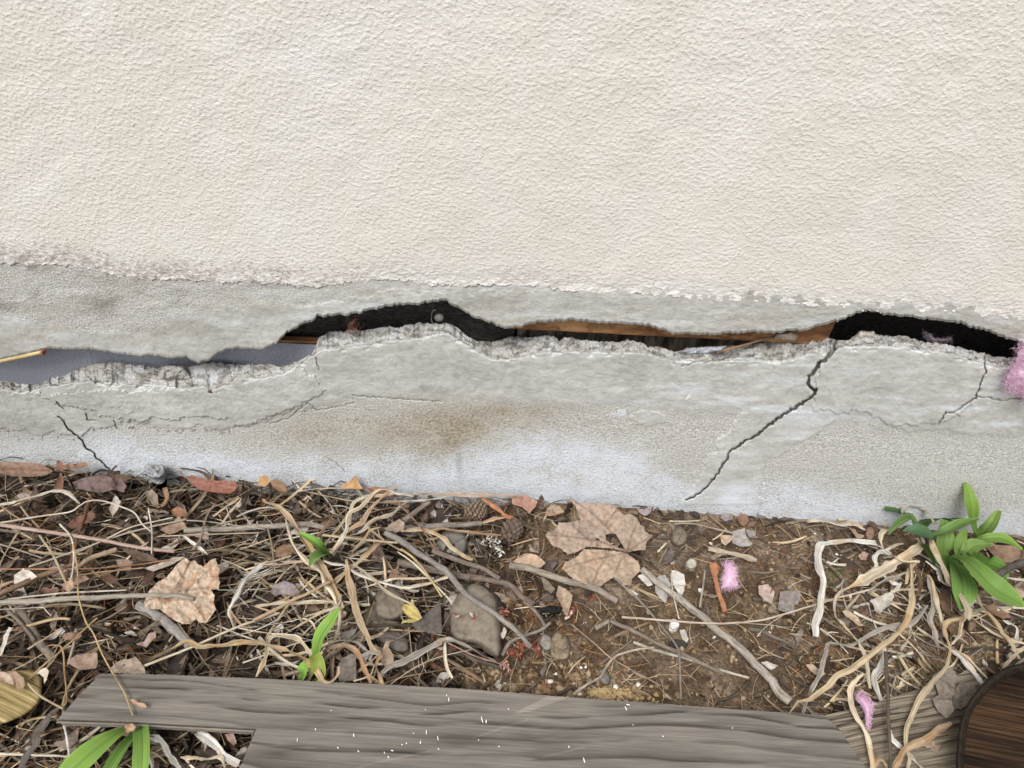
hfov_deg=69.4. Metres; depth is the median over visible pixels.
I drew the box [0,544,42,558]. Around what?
straw
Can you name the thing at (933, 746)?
tan leaf
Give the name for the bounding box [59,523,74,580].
plant stem
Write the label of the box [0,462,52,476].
long leaf
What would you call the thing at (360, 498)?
dry ribbon
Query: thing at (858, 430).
foundation
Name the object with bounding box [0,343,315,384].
concrete block
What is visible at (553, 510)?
leaf scrap
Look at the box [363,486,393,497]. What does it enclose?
orange leaf
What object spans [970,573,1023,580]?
lily ribbon
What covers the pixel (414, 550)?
grey stick
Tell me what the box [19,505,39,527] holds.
straw
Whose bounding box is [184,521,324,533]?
grey stick
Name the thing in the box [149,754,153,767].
lily ribbon
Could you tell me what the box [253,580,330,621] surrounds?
straw
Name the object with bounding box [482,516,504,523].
stick sliver
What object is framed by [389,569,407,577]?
leaf scrap
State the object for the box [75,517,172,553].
straw
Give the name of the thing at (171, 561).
leaf scrap
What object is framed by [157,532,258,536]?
straw
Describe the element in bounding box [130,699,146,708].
curled leaf
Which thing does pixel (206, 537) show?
leaf scrap
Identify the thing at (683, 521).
straw
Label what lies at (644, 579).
paint chip
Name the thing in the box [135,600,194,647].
twig
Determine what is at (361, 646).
dry ribbon
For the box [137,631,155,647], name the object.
leaf scrap
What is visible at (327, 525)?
flat straw
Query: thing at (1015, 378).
pink insulation
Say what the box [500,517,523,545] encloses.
pine cone
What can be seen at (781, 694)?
split stick
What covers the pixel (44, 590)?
curled leaf
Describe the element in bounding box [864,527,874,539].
bulb
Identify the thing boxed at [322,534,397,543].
straw
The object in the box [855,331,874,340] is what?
mortar chunk
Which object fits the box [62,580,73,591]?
vine joint
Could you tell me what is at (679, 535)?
stone
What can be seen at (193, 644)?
dry ribbon
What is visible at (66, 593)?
plant stem
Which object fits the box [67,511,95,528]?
leaf scrap
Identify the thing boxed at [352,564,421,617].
straw
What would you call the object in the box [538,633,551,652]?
stone
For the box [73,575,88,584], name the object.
leaf scrap
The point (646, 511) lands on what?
lilac leaf
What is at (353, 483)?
ochre leaf
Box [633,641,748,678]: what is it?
soil twig
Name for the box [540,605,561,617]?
tar lump
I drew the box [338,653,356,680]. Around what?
grey leaf
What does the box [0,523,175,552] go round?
plant stem
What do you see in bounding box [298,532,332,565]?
green shoot
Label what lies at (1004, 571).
dark twig
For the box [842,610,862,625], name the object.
tan leaf
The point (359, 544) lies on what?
dry ribbon
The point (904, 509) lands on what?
lily ribbon
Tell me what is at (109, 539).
straw
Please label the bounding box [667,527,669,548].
straw
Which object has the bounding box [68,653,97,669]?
spotted leaf
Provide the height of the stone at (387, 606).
0.038 m
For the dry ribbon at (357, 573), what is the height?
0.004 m
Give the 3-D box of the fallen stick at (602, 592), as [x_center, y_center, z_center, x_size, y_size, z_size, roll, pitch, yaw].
[0.073,0.278,1.042,0.162,0.012,0.018,15,43,12]
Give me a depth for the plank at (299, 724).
0.85 m
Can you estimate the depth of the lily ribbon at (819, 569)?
1.06 m
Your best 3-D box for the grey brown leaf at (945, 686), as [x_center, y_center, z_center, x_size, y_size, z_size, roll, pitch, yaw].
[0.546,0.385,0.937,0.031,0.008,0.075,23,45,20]
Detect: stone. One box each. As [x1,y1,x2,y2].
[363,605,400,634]
[372,631,409,653]
[373,586,407,621]
[436,530,467,562]
[448,582,501,657]
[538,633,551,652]
[599,668,610,684]
[670,526,687,546]
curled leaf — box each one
[0,671,13,683]
[7,671,24,690]
[39,587,58,593]
[54,460,87,470]
[54,473,63,488]
[124,723,135,732]
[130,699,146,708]
[144,489,157,504]
[156,487,168,507]
[160,516,186,534]
[271,480,286,491]
[275,545,293,556]
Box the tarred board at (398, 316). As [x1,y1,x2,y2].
[291,300,514,341]
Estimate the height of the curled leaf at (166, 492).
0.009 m
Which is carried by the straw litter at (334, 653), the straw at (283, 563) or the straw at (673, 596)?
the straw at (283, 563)
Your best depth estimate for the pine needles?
1.02 m
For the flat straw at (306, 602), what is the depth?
0.97 m
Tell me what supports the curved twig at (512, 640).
on the pine needles
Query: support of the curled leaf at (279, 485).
on the straw litter at (334, 653)
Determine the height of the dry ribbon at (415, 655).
0.009 m
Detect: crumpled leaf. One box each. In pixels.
[72,475,126,492]
[385,519,404,531]
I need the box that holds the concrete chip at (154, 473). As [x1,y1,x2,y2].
[144,464,166,489]
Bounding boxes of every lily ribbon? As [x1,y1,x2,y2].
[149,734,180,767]
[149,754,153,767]
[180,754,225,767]
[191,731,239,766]
[194,734,206,750]
[789,558,915,712]
[801,641,831,713]
[807,517,862,526]
[812,538,876,636]
[828,605,928,645]
[833,587,871,688]
[844,542,923,589]
[847,673,874,767]
[867,549,890,571]
[867,575,900,593]
[868,604,885,701]
[875,757,887,767]
[878,529,919,562]
[884,575,900,585]
[891,730,923,767]
[892,722,951,767]
[901,506,936,524]
[904,613,981,767]
[905,563,916,583]
[912,558,922,596]
[925,561,948,585]
[927,574,947,650]
[927,575,986,677]
[928,540,972,620]
[951,612,965,643]
[951,649,983,684]
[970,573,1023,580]
[975,594,1020,658]
[980,619,1023,643]
[1002,646,1023,668]
[1003,620,1018,639]
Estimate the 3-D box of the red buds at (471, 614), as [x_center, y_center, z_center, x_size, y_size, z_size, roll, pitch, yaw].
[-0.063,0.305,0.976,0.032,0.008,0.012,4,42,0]
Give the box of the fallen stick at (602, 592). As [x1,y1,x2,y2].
[508,562,618,604]
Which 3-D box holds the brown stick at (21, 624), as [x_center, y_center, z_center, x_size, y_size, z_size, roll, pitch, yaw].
[-0.626,0.305,0.942,0.074,0.004,0.006,29,47,25]
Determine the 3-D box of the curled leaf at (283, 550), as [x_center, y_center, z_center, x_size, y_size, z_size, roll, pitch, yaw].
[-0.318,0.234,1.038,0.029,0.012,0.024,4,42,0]
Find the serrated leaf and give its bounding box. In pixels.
[144,558,219,623]
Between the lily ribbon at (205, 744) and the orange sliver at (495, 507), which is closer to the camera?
the lily ribbon at (205, 744)
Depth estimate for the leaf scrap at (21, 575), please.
0.98 m
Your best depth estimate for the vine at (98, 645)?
0.90 m
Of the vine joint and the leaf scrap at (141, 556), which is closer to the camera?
the vine joint
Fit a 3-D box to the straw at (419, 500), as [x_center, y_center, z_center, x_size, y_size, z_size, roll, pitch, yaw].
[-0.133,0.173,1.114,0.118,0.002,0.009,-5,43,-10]
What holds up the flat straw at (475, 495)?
on the straw litter at (334, 653)
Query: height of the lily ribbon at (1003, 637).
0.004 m
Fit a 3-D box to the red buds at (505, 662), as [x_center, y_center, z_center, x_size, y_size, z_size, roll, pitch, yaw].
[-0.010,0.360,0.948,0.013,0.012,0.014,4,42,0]
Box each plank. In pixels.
[56,674,864,767]
[824,667,985,767]
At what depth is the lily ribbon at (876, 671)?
0.96 m
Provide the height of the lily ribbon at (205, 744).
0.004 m
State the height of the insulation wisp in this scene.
0.032 m
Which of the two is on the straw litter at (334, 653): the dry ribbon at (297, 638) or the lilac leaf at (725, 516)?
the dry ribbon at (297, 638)
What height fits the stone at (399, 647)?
0.027 m
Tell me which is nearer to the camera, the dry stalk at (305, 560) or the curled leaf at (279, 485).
the dry stalk at (305, 560)
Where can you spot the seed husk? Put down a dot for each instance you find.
(691, 564)
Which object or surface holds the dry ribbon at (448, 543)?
on the brown stick at (464, 562)
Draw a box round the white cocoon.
[431,310,443,324]
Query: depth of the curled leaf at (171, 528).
1.06 m
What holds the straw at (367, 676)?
on the straw litter at (334, 653)
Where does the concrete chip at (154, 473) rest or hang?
on the straw litter at (334, 653)
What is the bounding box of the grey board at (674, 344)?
[517,329,761,351]
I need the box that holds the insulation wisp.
[921,332,952,343]
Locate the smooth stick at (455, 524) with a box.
[425,521,481,528]
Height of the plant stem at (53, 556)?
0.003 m
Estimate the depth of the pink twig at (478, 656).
0.94 m
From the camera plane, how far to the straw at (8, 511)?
1.06 m
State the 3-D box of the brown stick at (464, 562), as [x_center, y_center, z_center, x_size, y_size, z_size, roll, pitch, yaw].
[-0.064,0.253,1.042,0.106,0.008,0.012,18,44,15]
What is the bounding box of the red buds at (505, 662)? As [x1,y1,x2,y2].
[500,661,508,671]
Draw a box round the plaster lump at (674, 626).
[669,619,679,631]
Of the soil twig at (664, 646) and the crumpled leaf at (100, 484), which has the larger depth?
the crumpled leaf at (100, 484)
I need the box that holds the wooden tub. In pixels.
[956,663,1023,767]
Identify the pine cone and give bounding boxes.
[461,500,487,519]
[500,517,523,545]
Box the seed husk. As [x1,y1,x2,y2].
[685,558,696,570]
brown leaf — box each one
[737,514,748,525]
[850,528,864,538]
[858,551,868,559]
[932,667,958,717]
[938,592,950,614]
[953,682,977,709]
[984,603,1011,618]
[987,545,1021,562]
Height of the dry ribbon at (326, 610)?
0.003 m
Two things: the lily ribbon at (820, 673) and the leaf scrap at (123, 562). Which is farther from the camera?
the leaf scrap at (123, 562)
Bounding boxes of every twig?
[0,348,46,362]
[63,726,70,755]
[135,600,194,647]
[192,504,215,549]
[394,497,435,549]
[439,637,511,671]
[501,621,551,655]
[523,601,545,625]
[571,624,660,685]
[572,646,654,695]
[594,618,610,630]
[599,639,632,664]
[610,619,719,672]
[614,577,681,699]
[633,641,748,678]
[674,522,732,533]
[996,559,1023,576]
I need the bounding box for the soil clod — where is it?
[549,630,570,659]
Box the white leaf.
[870,592,893,613]
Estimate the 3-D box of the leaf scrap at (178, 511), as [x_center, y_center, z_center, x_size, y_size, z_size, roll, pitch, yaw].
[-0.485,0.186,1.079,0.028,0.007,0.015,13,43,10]
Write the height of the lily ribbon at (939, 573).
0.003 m
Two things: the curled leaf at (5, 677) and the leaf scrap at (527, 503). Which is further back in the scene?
the leaf scrap at (527, 503)
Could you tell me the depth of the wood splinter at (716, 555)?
1.09 m
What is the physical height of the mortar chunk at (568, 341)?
0.028 m
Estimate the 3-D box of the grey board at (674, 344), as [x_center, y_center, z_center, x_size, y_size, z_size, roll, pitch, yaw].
[0.211,-0.005,1.100,0.415,0.286,0.061,4,42,0]
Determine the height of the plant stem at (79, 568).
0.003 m
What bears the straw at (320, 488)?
on the straw litter at (334, 653)
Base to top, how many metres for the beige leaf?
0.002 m
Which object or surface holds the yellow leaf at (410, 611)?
on the grey leaf at (430, 621)
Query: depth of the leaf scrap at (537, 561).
1.06 m
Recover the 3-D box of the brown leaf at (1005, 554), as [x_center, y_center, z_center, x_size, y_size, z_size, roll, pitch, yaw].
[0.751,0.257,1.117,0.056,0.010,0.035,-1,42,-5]
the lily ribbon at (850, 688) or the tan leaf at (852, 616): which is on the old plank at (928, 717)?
the lily ribbon at (850, 688)
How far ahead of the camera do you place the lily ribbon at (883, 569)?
1.06 m
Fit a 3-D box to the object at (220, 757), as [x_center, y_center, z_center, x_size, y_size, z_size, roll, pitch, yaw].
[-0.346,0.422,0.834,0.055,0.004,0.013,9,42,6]
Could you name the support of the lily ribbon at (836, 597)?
on the straw at (692, 622)
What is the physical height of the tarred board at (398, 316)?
0.423 m
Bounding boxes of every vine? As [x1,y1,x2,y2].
[26,681,63,709]
[47,644,67,706]
[72,544,133,715]
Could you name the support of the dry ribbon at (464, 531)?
on the stone at (460, 545)
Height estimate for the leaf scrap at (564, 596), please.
0.009 m
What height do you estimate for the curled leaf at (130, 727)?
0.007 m
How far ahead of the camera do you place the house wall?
0.80 m
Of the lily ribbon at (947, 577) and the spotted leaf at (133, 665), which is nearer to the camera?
the spotted leaf at (133, 665)
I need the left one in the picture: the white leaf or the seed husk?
the seed husk
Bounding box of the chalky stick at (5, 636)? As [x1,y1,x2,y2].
[0,627,11,654]
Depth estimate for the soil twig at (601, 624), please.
1.00 m
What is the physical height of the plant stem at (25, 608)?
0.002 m
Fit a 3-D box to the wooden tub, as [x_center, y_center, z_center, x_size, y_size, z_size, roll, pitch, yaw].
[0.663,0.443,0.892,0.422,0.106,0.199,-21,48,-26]
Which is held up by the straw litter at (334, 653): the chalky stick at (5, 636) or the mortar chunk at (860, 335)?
the chalky stick at (5, 636)
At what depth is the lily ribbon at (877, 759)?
0.86 m
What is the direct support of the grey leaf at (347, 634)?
on the straw litter at (334, 653)
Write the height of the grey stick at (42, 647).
0.010 m
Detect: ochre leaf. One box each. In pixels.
[258,475,270,486]
[340,476,362,488]
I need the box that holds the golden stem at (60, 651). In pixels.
[28,618,97,679]
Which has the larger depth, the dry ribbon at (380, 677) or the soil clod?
the soil clod
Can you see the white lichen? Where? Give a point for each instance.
(498, 549)
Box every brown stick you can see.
[3,606,35,641]
[397,559,535,605]
[402,500,430,521]
[431,548,500,579]
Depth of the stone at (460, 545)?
1.08 m
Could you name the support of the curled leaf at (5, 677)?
on the log slice
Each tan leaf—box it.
[381,641,393,666]
[806,664,825,675]
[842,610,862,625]
[924,734,940,751]
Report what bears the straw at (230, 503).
on the straw litter at (334, 653)
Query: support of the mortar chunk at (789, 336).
on the foundation
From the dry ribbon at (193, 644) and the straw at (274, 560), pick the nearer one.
the dry ribbon at (193, 644)
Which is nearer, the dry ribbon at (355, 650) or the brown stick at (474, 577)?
the dry ribbon at (355, 650)
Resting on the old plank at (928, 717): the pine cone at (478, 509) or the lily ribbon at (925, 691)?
the lily ribbon at (925, 691)
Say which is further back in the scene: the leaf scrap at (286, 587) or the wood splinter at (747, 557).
the wood splinter at (747, 557)
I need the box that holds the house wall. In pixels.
[0,0,1023,363]
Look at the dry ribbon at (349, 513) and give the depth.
1.08 m
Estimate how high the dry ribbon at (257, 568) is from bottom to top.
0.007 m
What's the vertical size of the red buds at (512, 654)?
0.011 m
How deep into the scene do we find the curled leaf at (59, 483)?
1.11 m
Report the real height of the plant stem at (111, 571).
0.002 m
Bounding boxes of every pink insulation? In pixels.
[720,558,740,591]
[855,690,875,730]
[1001,340,1023,403]
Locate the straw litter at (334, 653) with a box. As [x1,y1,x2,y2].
[0,457,1023,767]
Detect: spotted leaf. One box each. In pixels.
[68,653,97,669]
[111,656,144,673]
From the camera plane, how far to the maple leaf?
1.09 m
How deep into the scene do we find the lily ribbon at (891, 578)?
1.06 m
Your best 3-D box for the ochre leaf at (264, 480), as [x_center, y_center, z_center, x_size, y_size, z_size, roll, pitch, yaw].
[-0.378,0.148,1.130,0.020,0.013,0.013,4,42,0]
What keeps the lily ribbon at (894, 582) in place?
on the straw litter at (334, 653)
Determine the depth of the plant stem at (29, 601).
0.96 m
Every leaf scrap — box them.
[14,568,36,583]
[33,668,48,682]
[54,729,77,748]
[62,632,81,640]
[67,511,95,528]
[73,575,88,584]
[116,559,131,570]
[120,547,158,561]
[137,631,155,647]
[145,557,183,570]
[171,506,186,516]
[188,532,208,539]
[225,734,236,744]
[270,581,298,595]
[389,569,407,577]
[512,495,536,512]
[513,553,544,567]
[541,577,554,592]
[545,504,563,515]
[556,586,572,615]
[720,535,733,545]
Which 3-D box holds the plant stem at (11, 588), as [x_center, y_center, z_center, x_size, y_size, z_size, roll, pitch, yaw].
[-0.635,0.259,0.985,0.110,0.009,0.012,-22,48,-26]
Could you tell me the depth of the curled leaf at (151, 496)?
1.10 m
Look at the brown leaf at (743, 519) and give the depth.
1.15 m
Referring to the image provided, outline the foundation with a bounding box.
[0,322,1023,536]
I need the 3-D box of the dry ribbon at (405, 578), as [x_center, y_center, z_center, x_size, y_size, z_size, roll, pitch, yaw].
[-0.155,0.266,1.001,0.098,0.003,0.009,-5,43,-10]
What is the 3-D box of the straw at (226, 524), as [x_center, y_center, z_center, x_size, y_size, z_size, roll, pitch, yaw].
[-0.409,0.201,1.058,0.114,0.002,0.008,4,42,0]
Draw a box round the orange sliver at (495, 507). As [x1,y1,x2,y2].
[481,497,515,518]
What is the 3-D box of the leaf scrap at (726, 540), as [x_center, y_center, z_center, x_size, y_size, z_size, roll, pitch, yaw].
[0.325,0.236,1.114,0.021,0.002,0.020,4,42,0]
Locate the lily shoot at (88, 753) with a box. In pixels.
[59,724,149,767]
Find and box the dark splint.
[18,707,59,767]
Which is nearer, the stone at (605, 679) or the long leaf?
the stone at (605, 679)
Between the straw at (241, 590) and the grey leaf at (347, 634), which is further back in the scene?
the straw at (241, 590)
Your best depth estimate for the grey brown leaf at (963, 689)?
0.94 m
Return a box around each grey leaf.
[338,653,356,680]
[340,628,356,638]
[412,600,441,632]
[732,528,751,546]
[745,529,755,536]
[778,590,800,615]
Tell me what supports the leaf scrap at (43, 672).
on the log slice
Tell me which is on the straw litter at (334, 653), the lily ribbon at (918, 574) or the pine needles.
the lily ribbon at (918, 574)
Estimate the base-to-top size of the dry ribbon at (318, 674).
0.006 m
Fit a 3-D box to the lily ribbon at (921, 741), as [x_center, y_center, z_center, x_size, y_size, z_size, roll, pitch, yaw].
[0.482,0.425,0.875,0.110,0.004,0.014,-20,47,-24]
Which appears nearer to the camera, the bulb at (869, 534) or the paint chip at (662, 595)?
the paint chip at (662, 595)
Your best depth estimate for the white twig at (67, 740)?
0.84 m
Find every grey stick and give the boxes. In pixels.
[17,607,55,660]
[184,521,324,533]
[383,530,532,648]
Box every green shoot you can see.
[297,607,339,681]
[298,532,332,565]
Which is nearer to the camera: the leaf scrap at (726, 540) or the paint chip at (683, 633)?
the paint chip at (683, 633)
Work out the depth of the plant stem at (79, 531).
1.05 m
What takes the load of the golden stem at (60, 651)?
on the log slice
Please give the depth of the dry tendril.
1.05 m
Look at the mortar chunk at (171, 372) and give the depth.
1.04 m
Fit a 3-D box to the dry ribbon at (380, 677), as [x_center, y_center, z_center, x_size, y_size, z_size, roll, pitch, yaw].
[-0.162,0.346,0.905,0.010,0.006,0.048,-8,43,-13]
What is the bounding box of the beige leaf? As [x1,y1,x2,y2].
[758,584,774,603]
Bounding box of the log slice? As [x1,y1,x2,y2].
[0,670,41,724]
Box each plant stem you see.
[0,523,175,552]
[0,559,168,569]
[0,560,80,596]
[0,593,194,605]
[0,607,50,615]
[8,589,126,598]
[38,535,66,581]
[59,493,92,603]
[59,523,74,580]
[74,547,117,570]
[80,567,143,574]
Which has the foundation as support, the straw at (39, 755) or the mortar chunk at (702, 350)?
the mortar chunk at (702, 350)
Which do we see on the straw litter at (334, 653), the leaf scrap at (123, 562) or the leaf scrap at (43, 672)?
the leaf scrap at (123, 562)
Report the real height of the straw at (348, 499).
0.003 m
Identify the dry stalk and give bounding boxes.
[261,499,343,609]
[285,519,340,642]
[329,542,380,585]
[345,559,377,654]
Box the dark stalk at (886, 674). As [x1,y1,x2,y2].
[883,651,892,767]
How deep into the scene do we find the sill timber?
0.96 m
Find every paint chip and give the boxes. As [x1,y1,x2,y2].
[638,574,652,585]
[655,575,670,602]
[671,570,685,595]
[680,629,687,641]
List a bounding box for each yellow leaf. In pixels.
[401,619,417,623]
[402,604,421,619]
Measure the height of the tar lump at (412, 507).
0.028 m
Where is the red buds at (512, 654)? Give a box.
[506,638,540,658]
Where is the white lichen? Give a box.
[481,536,504,556]
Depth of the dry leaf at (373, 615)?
0.98 m
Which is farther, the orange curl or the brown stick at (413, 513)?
the brown stick at (413, 513)
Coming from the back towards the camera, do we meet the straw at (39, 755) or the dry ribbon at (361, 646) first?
the dry ribbon at (361, 646)
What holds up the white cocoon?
on the foundation
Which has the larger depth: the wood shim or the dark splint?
the wood shim
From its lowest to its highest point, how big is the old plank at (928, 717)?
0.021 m
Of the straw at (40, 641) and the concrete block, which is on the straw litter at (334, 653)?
the straw at (40, 641)
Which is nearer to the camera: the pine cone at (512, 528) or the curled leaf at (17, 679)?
the curled leaf at (17, 679)
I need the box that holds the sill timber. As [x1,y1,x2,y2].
[508,320,835,343]
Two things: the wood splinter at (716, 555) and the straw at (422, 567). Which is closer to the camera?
the straw at (422, 567)
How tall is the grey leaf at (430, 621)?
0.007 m
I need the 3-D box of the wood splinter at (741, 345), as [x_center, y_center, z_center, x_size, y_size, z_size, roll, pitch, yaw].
[0.302,-0.051,0.961,0.074,0.025,0.004,-3,42,-8]
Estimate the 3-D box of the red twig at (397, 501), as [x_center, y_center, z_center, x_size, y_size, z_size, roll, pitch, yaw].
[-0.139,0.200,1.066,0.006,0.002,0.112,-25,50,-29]
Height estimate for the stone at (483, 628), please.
0.038 m
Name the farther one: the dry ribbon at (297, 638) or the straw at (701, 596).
the straw at (701, 596)
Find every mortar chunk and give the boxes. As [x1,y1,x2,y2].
[158,365,190,380]
[562,337,573,345]
[680,346,725,354]
[774,331,797,341]
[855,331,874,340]
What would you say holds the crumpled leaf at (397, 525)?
on the straw litter at (334, 653)
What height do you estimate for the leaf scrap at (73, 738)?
0.008 m
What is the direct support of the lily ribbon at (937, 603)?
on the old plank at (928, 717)
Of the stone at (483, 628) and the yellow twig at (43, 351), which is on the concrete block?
the yellow twig at (43, 351)
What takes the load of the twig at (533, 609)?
on the straw litter at (334, 653)
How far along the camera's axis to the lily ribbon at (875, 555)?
1.09 m
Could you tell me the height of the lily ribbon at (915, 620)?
0.006 m
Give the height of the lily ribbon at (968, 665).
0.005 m
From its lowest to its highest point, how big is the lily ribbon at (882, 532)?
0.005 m
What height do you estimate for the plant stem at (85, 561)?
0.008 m
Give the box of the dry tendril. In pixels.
[0,500,150,531]
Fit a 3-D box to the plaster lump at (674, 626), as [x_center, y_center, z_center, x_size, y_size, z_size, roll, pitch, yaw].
[0.221,0.329,1.007,0.013,0.027,0.022,20,44,17]
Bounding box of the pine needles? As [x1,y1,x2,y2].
[0,465,1023,767]
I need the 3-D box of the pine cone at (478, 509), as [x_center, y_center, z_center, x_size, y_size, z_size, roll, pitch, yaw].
[-0.057,0.192,1.124,0.041,0.031,0.031,4,42,0]
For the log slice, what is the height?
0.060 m
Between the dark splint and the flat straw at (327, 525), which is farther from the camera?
the flat straw at (327, 525)
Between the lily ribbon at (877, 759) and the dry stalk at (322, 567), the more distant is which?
the dry stalk at (322, 567)
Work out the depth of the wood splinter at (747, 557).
1.09 m
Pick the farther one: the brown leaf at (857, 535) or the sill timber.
the brown leaf at (857, 535)
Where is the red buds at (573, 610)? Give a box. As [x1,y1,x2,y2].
[564,603,578,617]
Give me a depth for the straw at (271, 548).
1.04 m
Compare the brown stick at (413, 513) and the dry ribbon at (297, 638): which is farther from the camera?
the brown stick at (413, 513)
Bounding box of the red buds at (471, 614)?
[453,612,474,619]
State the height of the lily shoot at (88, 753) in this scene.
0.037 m
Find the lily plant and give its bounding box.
[884,483,1023,609]
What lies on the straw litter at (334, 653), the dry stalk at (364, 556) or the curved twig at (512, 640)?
the dry stalk at (364, 556)
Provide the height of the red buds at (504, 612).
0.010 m
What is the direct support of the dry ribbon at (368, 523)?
on the straw litter at (334, 653)
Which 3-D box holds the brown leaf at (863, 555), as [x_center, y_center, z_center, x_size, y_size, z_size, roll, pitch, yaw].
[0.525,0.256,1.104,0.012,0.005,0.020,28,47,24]
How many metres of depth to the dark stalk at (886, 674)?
0.90 m
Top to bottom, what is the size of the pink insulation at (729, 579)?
0.027 m
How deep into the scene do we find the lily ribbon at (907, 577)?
1.07 m
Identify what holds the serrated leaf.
on the straw litter at (334, 653)
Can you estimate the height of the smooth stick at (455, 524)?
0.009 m
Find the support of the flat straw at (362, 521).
on the straw litter at (334, 653)
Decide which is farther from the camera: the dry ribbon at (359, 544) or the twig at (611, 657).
the dry ribbon at (359, 544)
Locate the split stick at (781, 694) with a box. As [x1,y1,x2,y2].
[640,566,792,704]
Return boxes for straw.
[0,489,79,504]
[0,505,31,525]
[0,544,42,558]
[0,752,67,757]
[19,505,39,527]
[27,627,62,649]
[29,519,186,567]
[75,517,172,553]
[143,612,279,666]
[148,508,152,553]
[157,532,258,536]
[186,520,264,529]
[213,497,238,516]
[218,588,265,590]
[221,498,240,523]
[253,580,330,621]
[254,555,290,564]
[255,561,302,566]
[255,600,369,606]
[267,529,275,570]
[296,488,349,492]
[303,491,399,502]
[316,503,330,536]
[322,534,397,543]
[329,486,395,553]
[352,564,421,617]
[353,655,382,681]
[384,492,461,501]
[400,492,521,496]
[400,548,442,597]
[622,589,869,624]
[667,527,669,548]
[669,520,699,521]
[670,573,679,618]
[699,569,705,607]
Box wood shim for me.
[278,336,318,343]
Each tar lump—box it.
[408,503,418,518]
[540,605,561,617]
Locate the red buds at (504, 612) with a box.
[499,607,508,616]
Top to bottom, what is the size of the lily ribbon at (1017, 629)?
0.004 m
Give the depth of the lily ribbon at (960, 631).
1.00 m
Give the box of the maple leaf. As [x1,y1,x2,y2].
[546,497,658,585]
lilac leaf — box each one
[637,506,657,515]
[720,512,732,520]
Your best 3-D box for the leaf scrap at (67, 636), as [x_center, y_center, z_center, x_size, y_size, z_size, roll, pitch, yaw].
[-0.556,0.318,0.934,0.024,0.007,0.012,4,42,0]
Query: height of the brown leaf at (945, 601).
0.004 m
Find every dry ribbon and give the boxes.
[171,639,261,648]
[222,640,339,683]
[227,561,267,626]
[256,633,311,676]
[292,594,341,629]
[322,643,371,683]
[323,560,447,588]
[323,639,380,655]
[332,500,409,554]
[333,488,412,549]
[349,492,400,524]
[351,527,389,552]
[361,577,433,587]
[373,649,383,684]
[380,637,495,675]
[401,528,472,559]
[426,527,500,535]
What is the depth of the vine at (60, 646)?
0.88 m
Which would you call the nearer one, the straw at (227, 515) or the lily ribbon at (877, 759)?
the lily ribbon at (877, 759)
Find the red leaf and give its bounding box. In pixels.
[186,475,237,493]
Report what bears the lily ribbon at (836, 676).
on the straw litter at (334, 653)
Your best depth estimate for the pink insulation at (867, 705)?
0.91 m
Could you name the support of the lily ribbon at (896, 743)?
on the old plank at (928, 717)
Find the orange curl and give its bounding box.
[709,562,726,611]
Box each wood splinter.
[708,547,756,561]
[711,553,726,559]
[716,336,773,353]
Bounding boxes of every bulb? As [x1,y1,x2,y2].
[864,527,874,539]
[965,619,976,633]
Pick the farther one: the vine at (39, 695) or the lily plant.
the lily plant
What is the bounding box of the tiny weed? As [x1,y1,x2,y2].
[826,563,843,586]
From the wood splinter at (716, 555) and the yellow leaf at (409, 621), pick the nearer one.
the yellow leaf at (409, 621)
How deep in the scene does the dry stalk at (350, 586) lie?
0.96 m
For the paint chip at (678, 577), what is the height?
0.003 m
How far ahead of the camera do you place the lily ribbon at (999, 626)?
1.01 m

